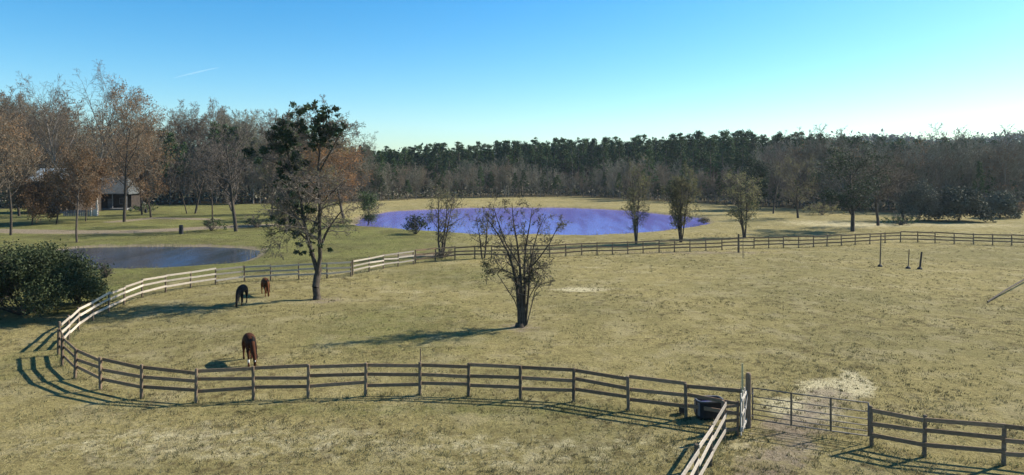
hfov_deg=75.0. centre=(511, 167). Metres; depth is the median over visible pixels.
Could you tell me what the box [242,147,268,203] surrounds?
bare tree
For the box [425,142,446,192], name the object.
pine tree
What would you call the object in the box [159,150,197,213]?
leafless tree
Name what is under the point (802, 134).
pine tree
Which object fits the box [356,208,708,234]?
pond water
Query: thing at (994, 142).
pine tree
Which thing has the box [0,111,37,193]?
leafless tree
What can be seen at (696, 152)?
pine tree
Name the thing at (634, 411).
fence weeds
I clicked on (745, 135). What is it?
pine tree
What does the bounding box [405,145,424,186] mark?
pine tree
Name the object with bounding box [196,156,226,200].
bare tree
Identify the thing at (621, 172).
bare tree
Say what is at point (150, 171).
bare tree
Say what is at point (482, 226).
slender tree
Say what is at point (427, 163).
pine tree
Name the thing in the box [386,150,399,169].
pine tree
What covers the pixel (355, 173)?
bare tree
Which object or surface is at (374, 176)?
bare tree
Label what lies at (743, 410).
wicket gate
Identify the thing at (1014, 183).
young pine
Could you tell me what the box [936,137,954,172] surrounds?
pine tree
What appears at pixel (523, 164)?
bare tree
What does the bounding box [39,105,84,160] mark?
bare tree
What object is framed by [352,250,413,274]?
board fence
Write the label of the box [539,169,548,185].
young pine
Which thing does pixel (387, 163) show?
bare tree
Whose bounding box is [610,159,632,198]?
bare tree
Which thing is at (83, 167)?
brown leaved tree
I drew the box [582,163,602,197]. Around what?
bare tree
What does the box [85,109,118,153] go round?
bare tree
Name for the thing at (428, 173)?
bare tree
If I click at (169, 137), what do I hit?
bare tree
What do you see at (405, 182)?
bare tree
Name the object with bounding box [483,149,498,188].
pine tree
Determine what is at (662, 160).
pine tree
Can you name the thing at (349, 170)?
pine tree
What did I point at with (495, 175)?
bare tree
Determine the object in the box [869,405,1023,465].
board fence
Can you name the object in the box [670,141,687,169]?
pine tree
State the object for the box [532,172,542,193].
bare tree
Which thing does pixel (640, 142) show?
pine tree
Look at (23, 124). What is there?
bare tree
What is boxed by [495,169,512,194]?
bare tree
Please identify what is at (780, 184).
bare tree
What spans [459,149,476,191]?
pine tree
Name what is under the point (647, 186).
bare tree
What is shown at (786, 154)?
bare tree
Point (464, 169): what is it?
bare tree
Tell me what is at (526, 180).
bare tree
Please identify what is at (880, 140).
pine tree
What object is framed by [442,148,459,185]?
pine tree
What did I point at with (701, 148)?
pine tree
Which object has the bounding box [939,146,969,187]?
bare tree
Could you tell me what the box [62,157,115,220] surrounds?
brown leaved tree
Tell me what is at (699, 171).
bare tree
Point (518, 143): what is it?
pine tree
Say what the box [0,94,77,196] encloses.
bare tree
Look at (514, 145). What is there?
pine tree
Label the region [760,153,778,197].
bare tree
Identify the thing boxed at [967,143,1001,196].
bare tree
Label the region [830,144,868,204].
bare tree
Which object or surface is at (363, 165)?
pine tree
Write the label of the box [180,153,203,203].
bare tree
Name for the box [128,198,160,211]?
bush
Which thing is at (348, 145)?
bare tree
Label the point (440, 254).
bush
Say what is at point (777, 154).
bare tree
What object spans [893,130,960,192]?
bare tree
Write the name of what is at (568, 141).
pine tree
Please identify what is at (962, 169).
bare tree
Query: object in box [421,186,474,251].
slender tree
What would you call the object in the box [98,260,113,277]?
bush
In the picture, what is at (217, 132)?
pine tree
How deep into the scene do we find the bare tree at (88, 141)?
206.93 m
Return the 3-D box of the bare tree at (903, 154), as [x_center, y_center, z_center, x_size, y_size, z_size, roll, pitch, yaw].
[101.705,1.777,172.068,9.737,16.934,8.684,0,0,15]
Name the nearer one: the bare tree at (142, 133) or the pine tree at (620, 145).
the bare tree at (142, 133)
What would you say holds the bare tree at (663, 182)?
on the ground at (482, 335)
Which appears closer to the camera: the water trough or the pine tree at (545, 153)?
the water trough
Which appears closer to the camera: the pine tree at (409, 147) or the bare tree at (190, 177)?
the bare tree at (190, 177)
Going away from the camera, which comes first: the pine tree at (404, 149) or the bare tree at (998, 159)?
the bare tree at (998, 159)
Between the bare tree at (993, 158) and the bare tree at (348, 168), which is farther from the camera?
the bare tree at (348, 168)
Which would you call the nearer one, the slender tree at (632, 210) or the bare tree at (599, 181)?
the slender tree at (632, 210)
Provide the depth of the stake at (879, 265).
67.18 m
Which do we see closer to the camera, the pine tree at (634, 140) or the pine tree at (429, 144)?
the pine tree at (634, 140)
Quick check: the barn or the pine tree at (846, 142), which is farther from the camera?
the pine tree at (846, 142)
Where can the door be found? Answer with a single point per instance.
(109, 200)
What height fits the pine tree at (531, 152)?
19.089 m
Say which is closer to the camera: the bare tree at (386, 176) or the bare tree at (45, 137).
the bare tree at (45, 137)
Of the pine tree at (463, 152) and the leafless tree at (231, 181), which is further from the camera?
the pine tree at (463, 152)
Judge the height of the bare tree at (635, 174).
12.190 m
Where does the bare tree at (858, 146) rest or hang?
on the ground at (482, 335)
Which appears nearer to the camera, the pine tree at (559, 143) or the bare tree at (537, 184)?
the bare tree at (537, 184)
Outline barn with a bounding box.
[26,168,100,212]
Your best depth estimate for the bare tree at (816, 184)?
161.47 m
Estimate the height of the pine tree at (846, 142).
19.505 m
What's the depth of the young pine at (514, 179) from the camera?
226.04 m
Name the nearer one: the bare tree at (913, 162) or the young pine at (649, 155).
the bare tree at (913, 162)
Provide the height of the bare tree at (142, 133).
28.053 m
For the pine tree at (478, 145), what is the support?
on the ground at (482, 335)
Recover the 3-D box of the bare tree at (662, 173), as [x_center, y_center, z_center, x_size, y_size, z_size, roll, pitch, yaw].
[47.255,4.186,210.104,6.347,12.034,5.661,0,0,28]
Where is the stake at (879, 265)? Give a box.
[877,234,882,266]
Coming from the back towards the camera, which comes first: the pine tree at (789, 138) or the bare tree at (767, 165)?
the pine tree at (789, 138)
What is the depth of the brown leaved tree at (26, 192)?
114.82 m
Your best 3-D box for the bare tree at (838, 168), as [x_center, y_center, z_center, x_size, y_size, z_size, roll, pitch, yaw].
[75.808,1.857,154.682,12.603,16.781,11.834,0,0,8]
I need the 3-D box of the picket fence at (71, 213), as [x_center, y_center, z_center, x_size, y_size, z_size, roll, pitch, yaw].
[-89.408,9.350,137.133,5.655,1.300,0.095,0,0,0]
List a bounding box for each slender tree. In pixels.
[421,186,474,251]
[466,204,495,257]
[618,156,651,243]
[659,159,702,241]
[718,171,762,236]
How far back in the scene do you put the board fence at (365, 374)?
28.84 m
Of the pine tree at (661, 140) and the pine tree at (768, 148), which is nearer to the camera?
the pine tree at (768, 148)
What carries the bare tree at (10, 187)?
on the ground at (482, 335)
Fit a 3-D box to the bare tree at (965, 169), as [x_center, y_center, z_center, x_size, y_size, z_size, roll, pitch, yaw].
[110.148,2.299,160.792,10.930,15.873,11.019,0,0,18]
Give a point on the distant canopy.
(906, 137)
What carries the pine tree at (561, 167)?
on the ground at (482, 335)
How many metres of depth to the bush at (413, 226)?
99.70 m
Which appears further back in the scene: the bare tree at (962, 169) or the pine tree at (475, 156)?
the pine tree at (475, 156)
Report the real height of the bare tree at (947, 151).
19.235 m
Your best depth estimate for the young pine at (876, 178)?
150.88 m
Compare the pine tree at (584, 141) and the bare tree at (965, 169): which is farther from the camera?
the pine tree at (584, 141)
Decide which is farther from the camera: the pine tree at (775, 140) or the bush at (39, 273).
the pine tree at (775, 140)
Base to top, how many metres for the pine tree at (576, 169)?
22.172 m
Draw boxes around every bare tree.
[0,82,23,107]
[0,90,13,181]
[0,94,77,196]
[0,95,51,200]
[0,113,26,206]
[0,160,18,200]
[4,100,43,177]
[4,110,88,167]
[5,89,84,175]
[6,95,75,160]
[14,106,57,184]
[28,99,100,167]
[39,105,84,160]
[71,129,105,162]
[77,115,103,153]
[81,116,124,174]
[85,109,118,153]
[103,119,145,176]
[105,119,154,183]
[116,111,161,173]
[125,114,163,182]
[134,127,185,203]
[134,148,154,186]
[141,148,163,189]
[149,119,193,198]
[155,164,173,198]
[157,116,187,197]
[159,110,201,187]
[166,113,204,198]
[168,99,222,200]
[169,101,215,200]
[171,138,196,202]
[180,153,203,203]
[182,114,262,200]
[191,97,237,197]
[193,151,206,202]
[193,166,210,203]
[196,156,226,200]
[205,153,220,200]
[217,105,268,201]
[217,109,276,201]
[220,163,240,194]
[224,109,271,198]
[234,109,254,175]
[239,124,257,199]
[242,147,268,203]
[254,165,268,202]
[255,109,275,183]
[255,125,277,191]
[262,145,280,194]
[262,173,275,201]
[281,110,314,185]
[297,115,310,184]
[301,133,329,199]
[325,129,361,191]
[330,132,361,193]
[345,147,373,187]
[347,149,365,199]
[357,152,382,192]
[358,131,381,189]
[363,162,384,199]
[377,162,399,198]
[380,170,397,199]
[386,162,399,197]
[388,165,406,197]
[394,162,415,198]
[397,167,412,192]
[404,170,419,197]
[411,170,423,198]
[412,166,428,195]
[413,161,425,191]
[417,166,433,192]
[426,178,435,195]
[442,176,455,197]
[447,168,462,194]
[455,160,468,195]
[456,156,479,191]
[460,173,471,194]
[465,165,477,197]
[466,163,487,194]
[469,162,486,193]
[477,160,491,195]
[485,164,498,195]
[485,166,493,191]
[486,154,509,188]
[492,167,500,196]
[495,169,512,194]
[496,160,518,196]
[498,166,512,196]
[508,164,521,195]
[514,157,529,193]
[517,170,530,195]
[525,167,532,194]
[529,172,539,195]
[530,161,549,196]
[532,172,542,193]
[542,167,555,191]
[547,168,560,192]
[562,172,578,196]
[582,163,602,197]
[590,170,610,195]
[595,169,613,196]
[599,160,618,196]
[604,158,625,198]
[604,170,618,197]
[609,161,630,186]
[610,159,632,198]
[613,158,628,196]
[621,156,644,187]
[626,161,648,199]
[637,152,658,199]
[637,160,657,198]
[639,176,652,197]
[646,170,661,199]
[653,162,669,198]
[654,161,670,198]
[655,166,670,200]
[659,172,671,194]
[672,159,693,179]
[690,168,703,200]
[693,173,709,201]
[697,172,710,201]
[697,172,717,203]
[718,163,734,201]
[720,168,738,203]
[750,138,776,200]
[753,148,784,202]
[757,142,782,204]
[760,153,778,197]
[765,136,794,201]
[768,155,792,204]
[770,140,797,199]
[771,145,809,204]
[771,152,795,201]
[781,127,820,207]
[790,135,832,207]
[802,139,841,204]
[806,132,844,199]
[806,151,823,201]
[808,140,874,209]
[811,123,854,206]
[829,167,863,200]
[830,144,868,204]
[836,129,873,207]
[856,130,907,208]
[856,148,900,206]
[859,154,889,208]
[870,147,895,205]
[876,137,894,203]
[885,148,920,201]
[890,147,931,186]
[892,142,928,202]
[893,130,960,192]
[897,148,936,195]
[903,139,935,186]
[909,143,954,190]
[920,143,958,195]
[924,132,967,190]
[924,145,966,193]
[925,123,976,194]
[935,147,978,186]
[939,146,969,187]
[941,144,987,185]
[947,147,993,187]
[953,129,996,183]
[953,130,992,193]
[965,143,1023,196]
[965,151,999,194]
[967,141,1012,199]
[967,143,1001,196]
[971,135,1019,190]
[975,139,1015,197]
[979,137,1023,194]
[980,136,1023,193]
[990,134,1023,191]
[992,123,1023,205]
[1005,130,1023,200]
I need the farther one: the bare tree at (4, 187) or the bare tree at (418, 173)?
the bare tree at (418, 173)
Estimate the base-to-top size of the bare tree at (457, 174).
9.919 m
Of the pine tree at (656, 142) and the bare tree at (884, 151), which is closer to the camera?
the bare tree at (884, 151)
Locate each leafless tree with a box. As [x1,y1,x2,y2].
[0,89,53,215]
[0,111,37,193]
[16,71,81,214]
[18,105,82,214]
[68,59,144,214]
[104,86,156,214]
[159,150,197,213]
[168,111,260,231]
[186,130,242,213]
[188,133,237,222]
[249,110,297,213]
[254,134,312,202]
[276,185,304,215]
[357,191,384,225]
[477,189,571,327]
[738,152,776,209]
[759,130,798,213]
[772,155,817,217]
[844,157,923,225]
[865,159,927,218]
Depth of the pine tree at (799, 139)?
222.12 m
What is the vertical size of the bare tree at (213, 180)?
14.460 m
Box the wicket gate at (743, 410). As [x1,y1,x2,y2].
[741,387,747,435]
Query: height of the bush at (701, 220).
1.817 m
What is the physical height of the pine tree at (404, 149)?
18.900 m
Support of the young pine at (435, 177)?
on the ground at (482, 335)
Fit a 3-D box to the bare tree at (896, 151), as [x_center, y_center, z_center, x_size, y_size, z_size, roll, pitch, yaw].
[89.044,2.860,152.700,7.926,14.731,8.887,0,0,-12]
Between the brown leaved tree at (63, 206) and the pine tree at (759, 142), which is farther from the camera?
the pine tree at (759, 142)
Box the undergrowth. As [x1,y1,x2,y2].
[0,180,1023,210]
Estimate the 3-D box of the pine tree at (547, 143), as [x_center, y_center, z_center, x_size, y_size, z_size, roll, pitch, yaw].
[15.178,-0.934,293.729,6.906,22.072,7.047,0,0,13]
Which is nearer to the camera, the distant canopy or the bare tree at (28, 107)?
the bare tree at (28, 107)
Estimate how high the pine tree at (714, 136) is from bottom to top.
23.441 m
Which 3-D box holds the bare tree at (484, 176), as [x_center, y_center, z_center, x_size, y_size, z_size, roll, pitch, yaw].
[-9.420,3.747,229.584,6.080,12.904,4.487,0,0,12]
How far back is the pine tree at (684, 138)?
260.18 m
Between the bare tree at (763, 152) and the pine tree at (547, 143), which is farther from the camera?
the pine tree at (547, 143)
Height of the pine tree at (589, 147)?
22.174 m
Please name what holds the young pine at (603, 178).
on the ground at (482, 335)
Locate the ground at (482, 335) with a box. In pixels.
[0,175,1023,474]
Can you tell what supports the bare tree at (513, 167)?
on the ground at (482, 335)
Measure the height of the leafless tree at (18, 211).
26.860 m
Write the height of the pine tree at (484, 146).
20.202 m
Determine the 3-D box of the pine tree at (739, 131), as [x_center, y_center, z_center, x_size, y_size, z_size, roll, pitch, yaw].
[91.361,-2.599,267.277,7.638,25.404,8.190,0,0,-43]
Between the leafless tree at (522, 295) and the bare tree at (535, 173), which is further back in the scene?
the bare tree at (535, 173)
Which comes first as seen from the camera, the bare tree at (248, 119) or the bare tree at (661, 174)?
the bare tree at (248, 119)
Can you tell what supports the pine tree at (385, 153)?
on the ground at (482, 335)
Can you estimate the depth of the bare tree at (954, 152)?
149.42 m
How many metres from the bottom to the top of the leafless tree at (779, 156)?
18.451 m
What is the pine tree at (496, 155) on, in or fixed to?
on the ground at (482, 335)
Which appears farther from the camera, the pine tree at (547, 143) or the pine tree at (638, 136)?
the pine tree at (547, 143)
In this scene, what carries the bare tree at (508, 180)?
on the ground at (482, 335)
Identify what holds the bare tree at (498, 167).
on the ground at (482, 335)
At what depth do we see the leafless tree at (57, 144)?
135.21 m
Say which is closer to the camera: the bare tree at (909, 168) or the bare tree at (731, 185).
the bare tree at (909, 168)
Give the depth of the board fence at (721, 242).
80.10 m
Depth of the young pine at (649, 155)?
201.01 m
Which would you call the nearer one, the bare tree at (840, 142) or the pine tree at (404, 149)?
the bare tree at (840, 142)
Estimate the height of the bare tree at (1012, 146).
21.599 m
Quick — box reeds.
[58,206,699,267]
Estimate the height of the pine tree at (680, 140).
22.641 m
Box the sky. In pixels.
[0,0,1023,154]
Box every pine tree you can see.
[152,128,173,195]
[155,131,185,204]
[176,142,196,203]
[200,121,229,202]
[217,124,237,201]
[220,126,246,202]
[241,135,259,195]
[271,119,303,183]
[338,146,356,200]
[357,148,369,191]
[371,150,386,198]
[382,148,395,170]
[383,152,390,167]
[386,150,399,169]
[394,152,404,185]
[400,153,406,175]
[401,147,410,181]
[404,146,414,182]
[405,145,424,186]
[412,152,422,182]
[418,146,433,179]
[423,143,432,185]
[423,150,434,187]
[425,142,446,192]
[428,145,442,171]
[436,142,448,171]
[441,150,456,186]
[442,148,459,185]
[449,141,466,185]
[456,148,466,182]
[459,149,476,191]
[468,146,477,166]
[469,150,483,191]
[471,141,482,178]
[478,143,493,190]
[482,144,492,173]
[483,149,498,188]
[488,148,501,189]
[489,140,501,176]
[495,140,516,182]
[496,142,507,188]
[498,140,519,192]
[509,141,522,171]
[513,140,526,171]
[520,143,534,188]
[523,144,534,171]
[524,145,539,183]
[525,137,548,191]
[532,143,548,179]
[538,144,558,186]
[543,140,552,176]
[546,137,562,184]
[548,141,560,173]
[551,138,573,179]
[555,137,573,183]
[556,144,574,185]
[565,141,579,186]
[566,139,573,179]
[570,142,581,179]
[571,137,589,175]
[576,138,591,186]
[583,141,595,172]
[585,138,598,173]
[590,146,602,183]
[592,143,612,188]
[595,136,612,182]
[604,136,623,172]
[610,140,627,172]
[621,141,635,167]
[623,137,642,167]
[626,145,635,187]
[629,134,641,168]
[633,134,650,183]
[639,138,658,164]
[639,143,656,191]
[640,140,655,173]
[651,137,663,185]
[655,145,671,182]
[656,137,665,159]
[656,139,676,182]
[665,133,677,178]
[670,138,677,177]
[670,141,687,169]
[673,132,689,171]
[673,137,689,167]
[685,133,692,180]
[687,130,712,166]
[687,138,700,173]
[689,132,702,178]
[692,141,712,169]
[696,135,712,171]
[700,137,721,182]
[703,138,724,179]
[704,134,721,181]
[709,130,734,191]
[716,129,735,180]
[719,136,742,168]
[728,132,741,168]
[732,132,754,171]
[734,137,751,168]
[736,129,744,155]
[747,132,761,157]
[755,134,774,160]
[757,139,764,157]
[761,141,775,191]
[772,135,782,149]
[774,131,783,150]
[784,132,805,178]
[785,135,797,169]
[798,131,807,178]
[811,133,826,182]
[841,136,852,155]
[852,136,862,149]
[873,136,885,153]
[891,141,905,160]
[913,138,924,158]
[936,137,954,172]
[985,140,1001,163]
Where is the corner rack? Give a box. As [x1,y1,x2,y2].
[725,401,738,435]
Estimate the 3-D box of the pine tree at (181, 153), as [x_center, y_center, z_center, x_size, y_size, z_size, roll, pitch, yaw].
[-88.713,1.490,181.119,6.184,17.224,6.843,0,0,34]
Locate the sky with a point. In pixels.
(415, 72)
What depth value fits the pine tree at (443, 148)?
284.67 m
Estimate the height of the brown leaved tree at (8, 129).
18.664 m
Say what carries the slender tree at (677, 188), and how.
on the ground at (482, 335)
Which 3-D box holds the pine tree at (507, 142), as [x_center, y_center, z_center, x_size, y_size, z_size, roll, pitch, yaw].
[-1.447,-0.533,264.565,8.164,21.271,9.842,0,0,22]
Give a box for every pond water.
[59,247,260,268]
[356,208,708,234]
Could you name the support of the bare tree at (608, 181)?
on the ground at (482, 335)
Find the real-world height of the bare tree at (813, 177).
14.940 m
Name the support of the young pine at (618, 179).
on the ground at (482, 335)
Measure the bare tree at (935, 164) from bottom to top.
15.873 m
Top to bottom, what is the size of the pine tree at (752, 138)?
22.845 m
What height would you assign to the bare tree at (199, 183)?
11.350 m
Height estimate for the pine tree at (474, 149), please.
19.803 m
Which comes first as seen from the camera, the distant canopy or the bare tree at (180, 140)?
the bare tree at (180, 140)
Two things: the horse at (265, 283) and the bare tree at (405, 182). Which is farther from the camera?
the bare tree at (405, 182)
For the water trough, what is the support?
on the ground at (482, 335)
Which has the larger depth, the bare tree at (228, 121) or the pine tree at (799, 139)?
the pine tree at (799, 139)
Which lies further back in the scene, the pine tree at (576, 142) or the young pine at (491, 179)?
the pine tree at (576, 142)
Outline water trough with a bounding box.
[694,395,722,419]
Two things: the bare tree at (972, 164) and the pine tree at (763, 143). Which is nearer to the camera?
the bare tree at (972, 164)
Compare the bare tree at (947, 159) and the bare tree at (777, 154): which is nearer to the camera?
the bare tree at (947, 159)
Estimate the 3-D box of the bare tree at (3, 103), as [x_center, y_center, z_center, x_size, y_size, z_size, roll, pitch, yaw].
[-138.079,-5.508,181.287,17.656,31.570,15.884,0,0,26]
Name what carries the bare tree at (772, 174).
on the ground at (482, 335)
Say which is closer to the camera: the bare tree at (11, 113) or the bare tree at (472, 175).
the bare tree at (11, 113)
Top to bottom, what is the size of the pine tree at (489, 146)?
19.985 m
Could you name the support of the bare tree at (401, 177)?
on the ground at (482, 335)
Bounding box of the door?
[108,199,111,207]
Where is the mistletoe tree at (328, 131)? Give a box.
[237,94,365,299]
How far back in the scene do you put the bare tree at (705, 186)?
191.00 m
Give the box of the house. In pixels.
[101,172,143,209]
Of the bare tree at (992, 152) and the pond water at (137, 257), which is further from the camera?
the bare tree at (992, 152)
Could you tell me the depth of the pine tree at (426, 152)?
271.91 m
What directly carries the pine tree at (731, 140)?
on the ground at (482, 335)
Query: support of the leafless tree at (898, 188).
on the ground at (482, 335)
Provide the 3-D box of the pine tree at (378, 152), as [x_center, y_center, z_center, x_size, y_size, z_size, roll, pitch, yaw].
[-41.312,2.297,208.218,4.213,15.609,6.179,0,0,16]
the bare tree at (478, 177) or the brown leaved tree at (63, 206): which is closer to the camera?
the brown leaved tree at (63, 206)
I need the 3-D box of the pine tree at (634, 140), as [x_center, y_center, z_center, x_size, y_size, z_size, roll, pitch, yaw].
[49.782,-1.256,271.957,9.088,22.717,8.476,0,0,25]
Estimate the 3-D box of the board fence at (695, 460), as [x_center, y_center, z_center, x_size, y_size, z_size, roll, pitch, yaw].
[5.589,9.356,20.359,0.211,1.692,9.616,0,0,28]
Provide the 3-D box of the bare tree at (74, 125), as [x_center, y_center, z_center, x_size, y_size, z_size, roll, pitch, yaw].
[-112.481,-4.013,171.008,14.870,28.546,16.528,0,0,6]
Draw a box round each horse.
[235,284,247,306]
[242,333,257,366]
[261,278,269,296]
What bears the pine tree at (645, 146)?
on the ground at (482, 335)
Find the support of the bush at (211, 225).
on the ground at (482, 335)
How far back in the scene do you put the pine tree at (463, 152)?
285.21 m
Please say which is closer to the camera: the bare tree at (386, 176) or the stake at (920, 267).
the stake at (920, 267)
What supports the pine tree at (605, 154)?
on the ground at (482, 335)
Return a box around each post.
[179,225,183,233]
[737,234,739,252]
[745,372,753,427]
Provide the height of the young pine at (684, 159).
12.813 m
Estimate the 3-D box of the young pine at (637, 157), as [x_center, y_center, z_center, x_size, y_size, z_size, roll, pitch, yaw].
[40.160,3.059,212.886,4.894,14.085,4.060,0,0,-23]
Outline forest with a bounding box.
[3,134,1023,181]
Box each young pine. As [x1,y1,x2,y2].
[370,165,379,198]
[376,175,386,200]
[388,158,398,196]
[402,180,412,199]
[432,172,438,196]
[438,166,448,195]
[476,167,484,197]
[487,171,494,196]
[510,173,519,187]
[519,170,528,196]
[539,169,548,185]
[553,175,562,196]
[578,165,584,182]
[588,173,594,196]
[601,172,607,196]
[615,173,623,189]
[631,155,640,198]
[640,150,659,200]
[653,183,662,199]
[679,158,690,200]
[702,169,711,187]
[715,172,724,198]
[771,184,779,207]
[868,164,883,191]
[956,165,967,188]
[972,161,987,193]
[984,170,996,193]
[1010,180,1018,196]
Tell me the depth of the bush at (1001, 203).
130.37 m
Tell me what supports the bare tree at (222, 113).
on the ground at (482, 335)
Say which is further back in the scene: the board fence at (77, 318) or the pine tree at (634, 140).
the pine tree at (634, 140)
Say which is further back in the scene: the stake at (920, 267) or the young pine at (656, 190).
the young pine at (656, 190)
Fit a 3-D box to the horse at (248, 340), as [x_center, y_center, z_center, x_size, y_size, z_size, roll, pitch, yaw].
[-13.413,9.259,34.150,0.592,1.480,2.584,0,0,-30]
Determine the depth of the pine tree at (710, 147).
233.09 m
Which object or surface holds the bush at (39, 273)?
on the ground at (482, 335)
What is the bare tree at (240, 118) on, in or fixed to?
on the ground at (482, 335)
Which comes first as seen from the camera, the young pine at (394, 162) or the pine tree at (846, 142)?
the pine tree at (846, 142)
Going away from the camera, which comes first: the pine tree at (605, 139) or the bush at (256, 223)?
the bush at (256, 223)
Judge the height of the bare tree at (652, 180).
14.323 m
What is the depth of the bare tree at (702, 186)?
194.72 m
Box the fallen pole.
[987,279,1023,301]
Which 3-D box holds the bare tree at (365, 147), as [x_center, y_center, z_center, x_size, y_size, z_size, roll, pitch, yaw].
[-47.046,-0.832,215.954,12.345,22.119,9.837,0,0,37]
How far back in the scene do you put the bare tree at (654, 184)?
205.08 m
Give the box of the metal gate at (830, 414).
[752,387,868,436]
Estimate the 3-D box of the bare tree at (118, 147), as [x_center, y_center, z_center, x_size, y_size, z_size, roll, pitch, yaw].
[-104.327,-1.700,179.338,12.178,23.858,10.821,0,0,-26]
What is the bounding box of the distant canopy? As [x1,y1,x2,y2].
[68,128,1023,175]
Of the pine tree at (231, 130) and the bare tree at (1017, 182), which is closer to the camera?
the bare tree at (1017, 182)
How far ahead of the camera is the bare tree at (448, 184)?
217.39 m
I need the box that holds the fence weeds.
[54,241,1021,472]
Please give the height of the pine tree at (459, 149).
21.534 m
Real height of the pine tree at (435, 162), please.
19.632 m
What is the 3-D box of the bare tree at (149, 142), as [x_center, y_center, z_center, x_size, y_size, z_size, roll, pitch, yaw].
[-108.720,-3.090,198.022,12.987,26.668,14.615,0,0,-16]
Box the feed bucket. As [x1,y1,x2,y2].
[679,403,683,414]
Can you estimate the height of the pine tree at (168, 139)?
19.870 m
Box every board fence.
[57,328,743,426]
[58,261,351,344]
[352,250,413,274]
[415,231,1023,262]
[681,400,726,474]
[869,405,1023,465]
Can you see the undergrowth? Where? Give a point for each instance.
(265, 197)
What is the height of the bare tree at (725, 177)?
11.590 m
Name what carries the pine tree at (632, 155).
on the ground at (482, 335)
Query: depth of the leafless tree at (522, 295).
41.76 m
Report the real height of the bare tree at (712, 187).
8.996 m
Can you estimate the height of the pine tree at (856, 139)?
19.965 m
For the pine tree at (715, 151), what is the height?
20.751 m
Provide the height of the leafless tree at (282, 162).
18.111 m
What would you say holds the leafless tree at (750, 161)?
on the ground at (482, 335)
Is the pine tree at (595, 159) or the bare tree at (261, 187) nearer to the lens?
the bare tree at (261, 187)
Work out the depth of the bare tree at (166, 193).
196.57 m
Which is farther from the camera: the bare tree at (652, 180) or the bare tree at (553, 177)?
the bare tree at (553, 177)
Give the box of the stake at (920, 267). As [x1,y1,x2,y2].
[917,252,922,269]
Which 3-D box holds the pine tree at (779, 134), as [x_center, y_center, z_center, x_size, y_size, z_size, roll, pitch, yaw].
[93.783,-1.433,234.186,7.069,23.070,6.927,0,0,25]
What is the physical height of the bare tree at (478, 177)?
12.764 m
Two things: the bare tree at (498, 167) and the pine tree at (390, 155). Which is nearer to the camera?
the bare tree at (498, 167)
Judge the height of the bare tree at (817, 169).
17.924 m
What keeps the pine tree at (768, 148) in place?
on the ground at (482, 335)
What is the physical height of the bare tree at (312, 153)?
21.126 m
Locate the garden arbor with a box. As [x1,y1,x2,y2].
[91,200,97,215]
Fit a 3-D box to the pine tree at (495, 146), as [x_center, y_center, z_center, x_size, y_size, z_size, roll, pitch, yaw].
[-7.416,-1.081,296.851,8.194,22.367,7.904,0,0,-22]
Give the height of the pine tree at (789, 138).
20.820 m
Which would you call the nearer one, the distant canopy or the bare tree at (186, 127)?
the bare tree at (186, 127)
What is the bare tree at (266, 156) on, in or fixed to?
on the ground at (482, 335)
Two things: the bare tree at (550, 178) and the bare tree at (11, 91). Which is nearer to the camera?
the bare tree at (11, 91)
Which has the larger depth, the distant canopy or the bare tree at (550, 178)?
the distant canopy
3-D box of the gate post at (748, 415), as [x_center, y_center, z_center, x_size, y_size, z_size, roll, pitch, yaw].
[9.134,9.050,25.665,0.309,2.300,0.230,0,0,0]
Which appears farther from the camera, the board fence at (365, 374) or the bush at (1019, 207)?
the bush at (1019, 207)
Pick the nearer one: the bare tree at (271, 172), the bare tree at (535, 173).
the bare tree at (271, 172)
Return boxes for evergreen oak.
[806,136,904,231]
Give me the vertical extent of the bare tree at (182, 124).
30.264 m
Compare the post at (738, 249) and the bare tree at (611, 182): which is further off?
the bare tree at (611, 182)
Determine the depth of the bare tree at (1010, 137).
159.04 m
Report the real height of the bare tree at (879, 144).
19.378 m
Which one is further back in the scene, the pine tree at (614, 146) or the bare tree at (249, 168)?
the pine tree at (614, 146)
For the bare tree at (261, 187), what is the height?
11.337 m
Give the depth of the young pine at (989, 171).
154.86 m
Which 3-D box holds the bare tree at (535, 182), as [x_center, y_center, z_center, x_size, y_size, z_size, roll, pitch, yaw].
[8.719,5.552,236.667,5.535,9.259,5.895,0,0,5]
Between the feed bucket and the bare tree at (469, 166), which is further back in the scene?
the bare tree at (469, 166)
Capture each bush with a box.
[0,238,119,319]
[54,269,111,303]
[98,260,113,277]
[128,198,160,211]
[202,217,227,230]
[244,215,268,227]
[401,213,430,233]
[433,248,453,257]
[696,215,709,223]
[800,202,846,214]
[881,211,917,225]
[891,179,945,222]
[923,185,998,222]
[983,190,1022,218]
[1015,201,1023,212]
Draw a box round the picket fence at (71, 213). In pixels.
[63,210,90,215]
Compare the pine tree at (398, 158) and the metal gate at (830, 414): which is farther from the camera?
the pine tree at (398, 158)
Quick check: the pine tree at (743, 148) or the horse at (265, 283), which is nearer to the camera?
the horse at (265, 283)
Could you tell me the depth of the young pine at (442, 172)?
222.95 m
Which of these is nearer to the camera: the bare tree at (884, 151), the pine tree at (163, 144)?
the bare tree at (884, 151)
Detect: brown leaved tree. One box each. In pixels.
[0,113,48,234]
[0,170,57,224]
[37,165,96,223]
[40,131,107,241]
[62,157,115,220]
[81,72,180,221]
[107,129,175,216]
[299,149,350,211]
[301,138,373,217]
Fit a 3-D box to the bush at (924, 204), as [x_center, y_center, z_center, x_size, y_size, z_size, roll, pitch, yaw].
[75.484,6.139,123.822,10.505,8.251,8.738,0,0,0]

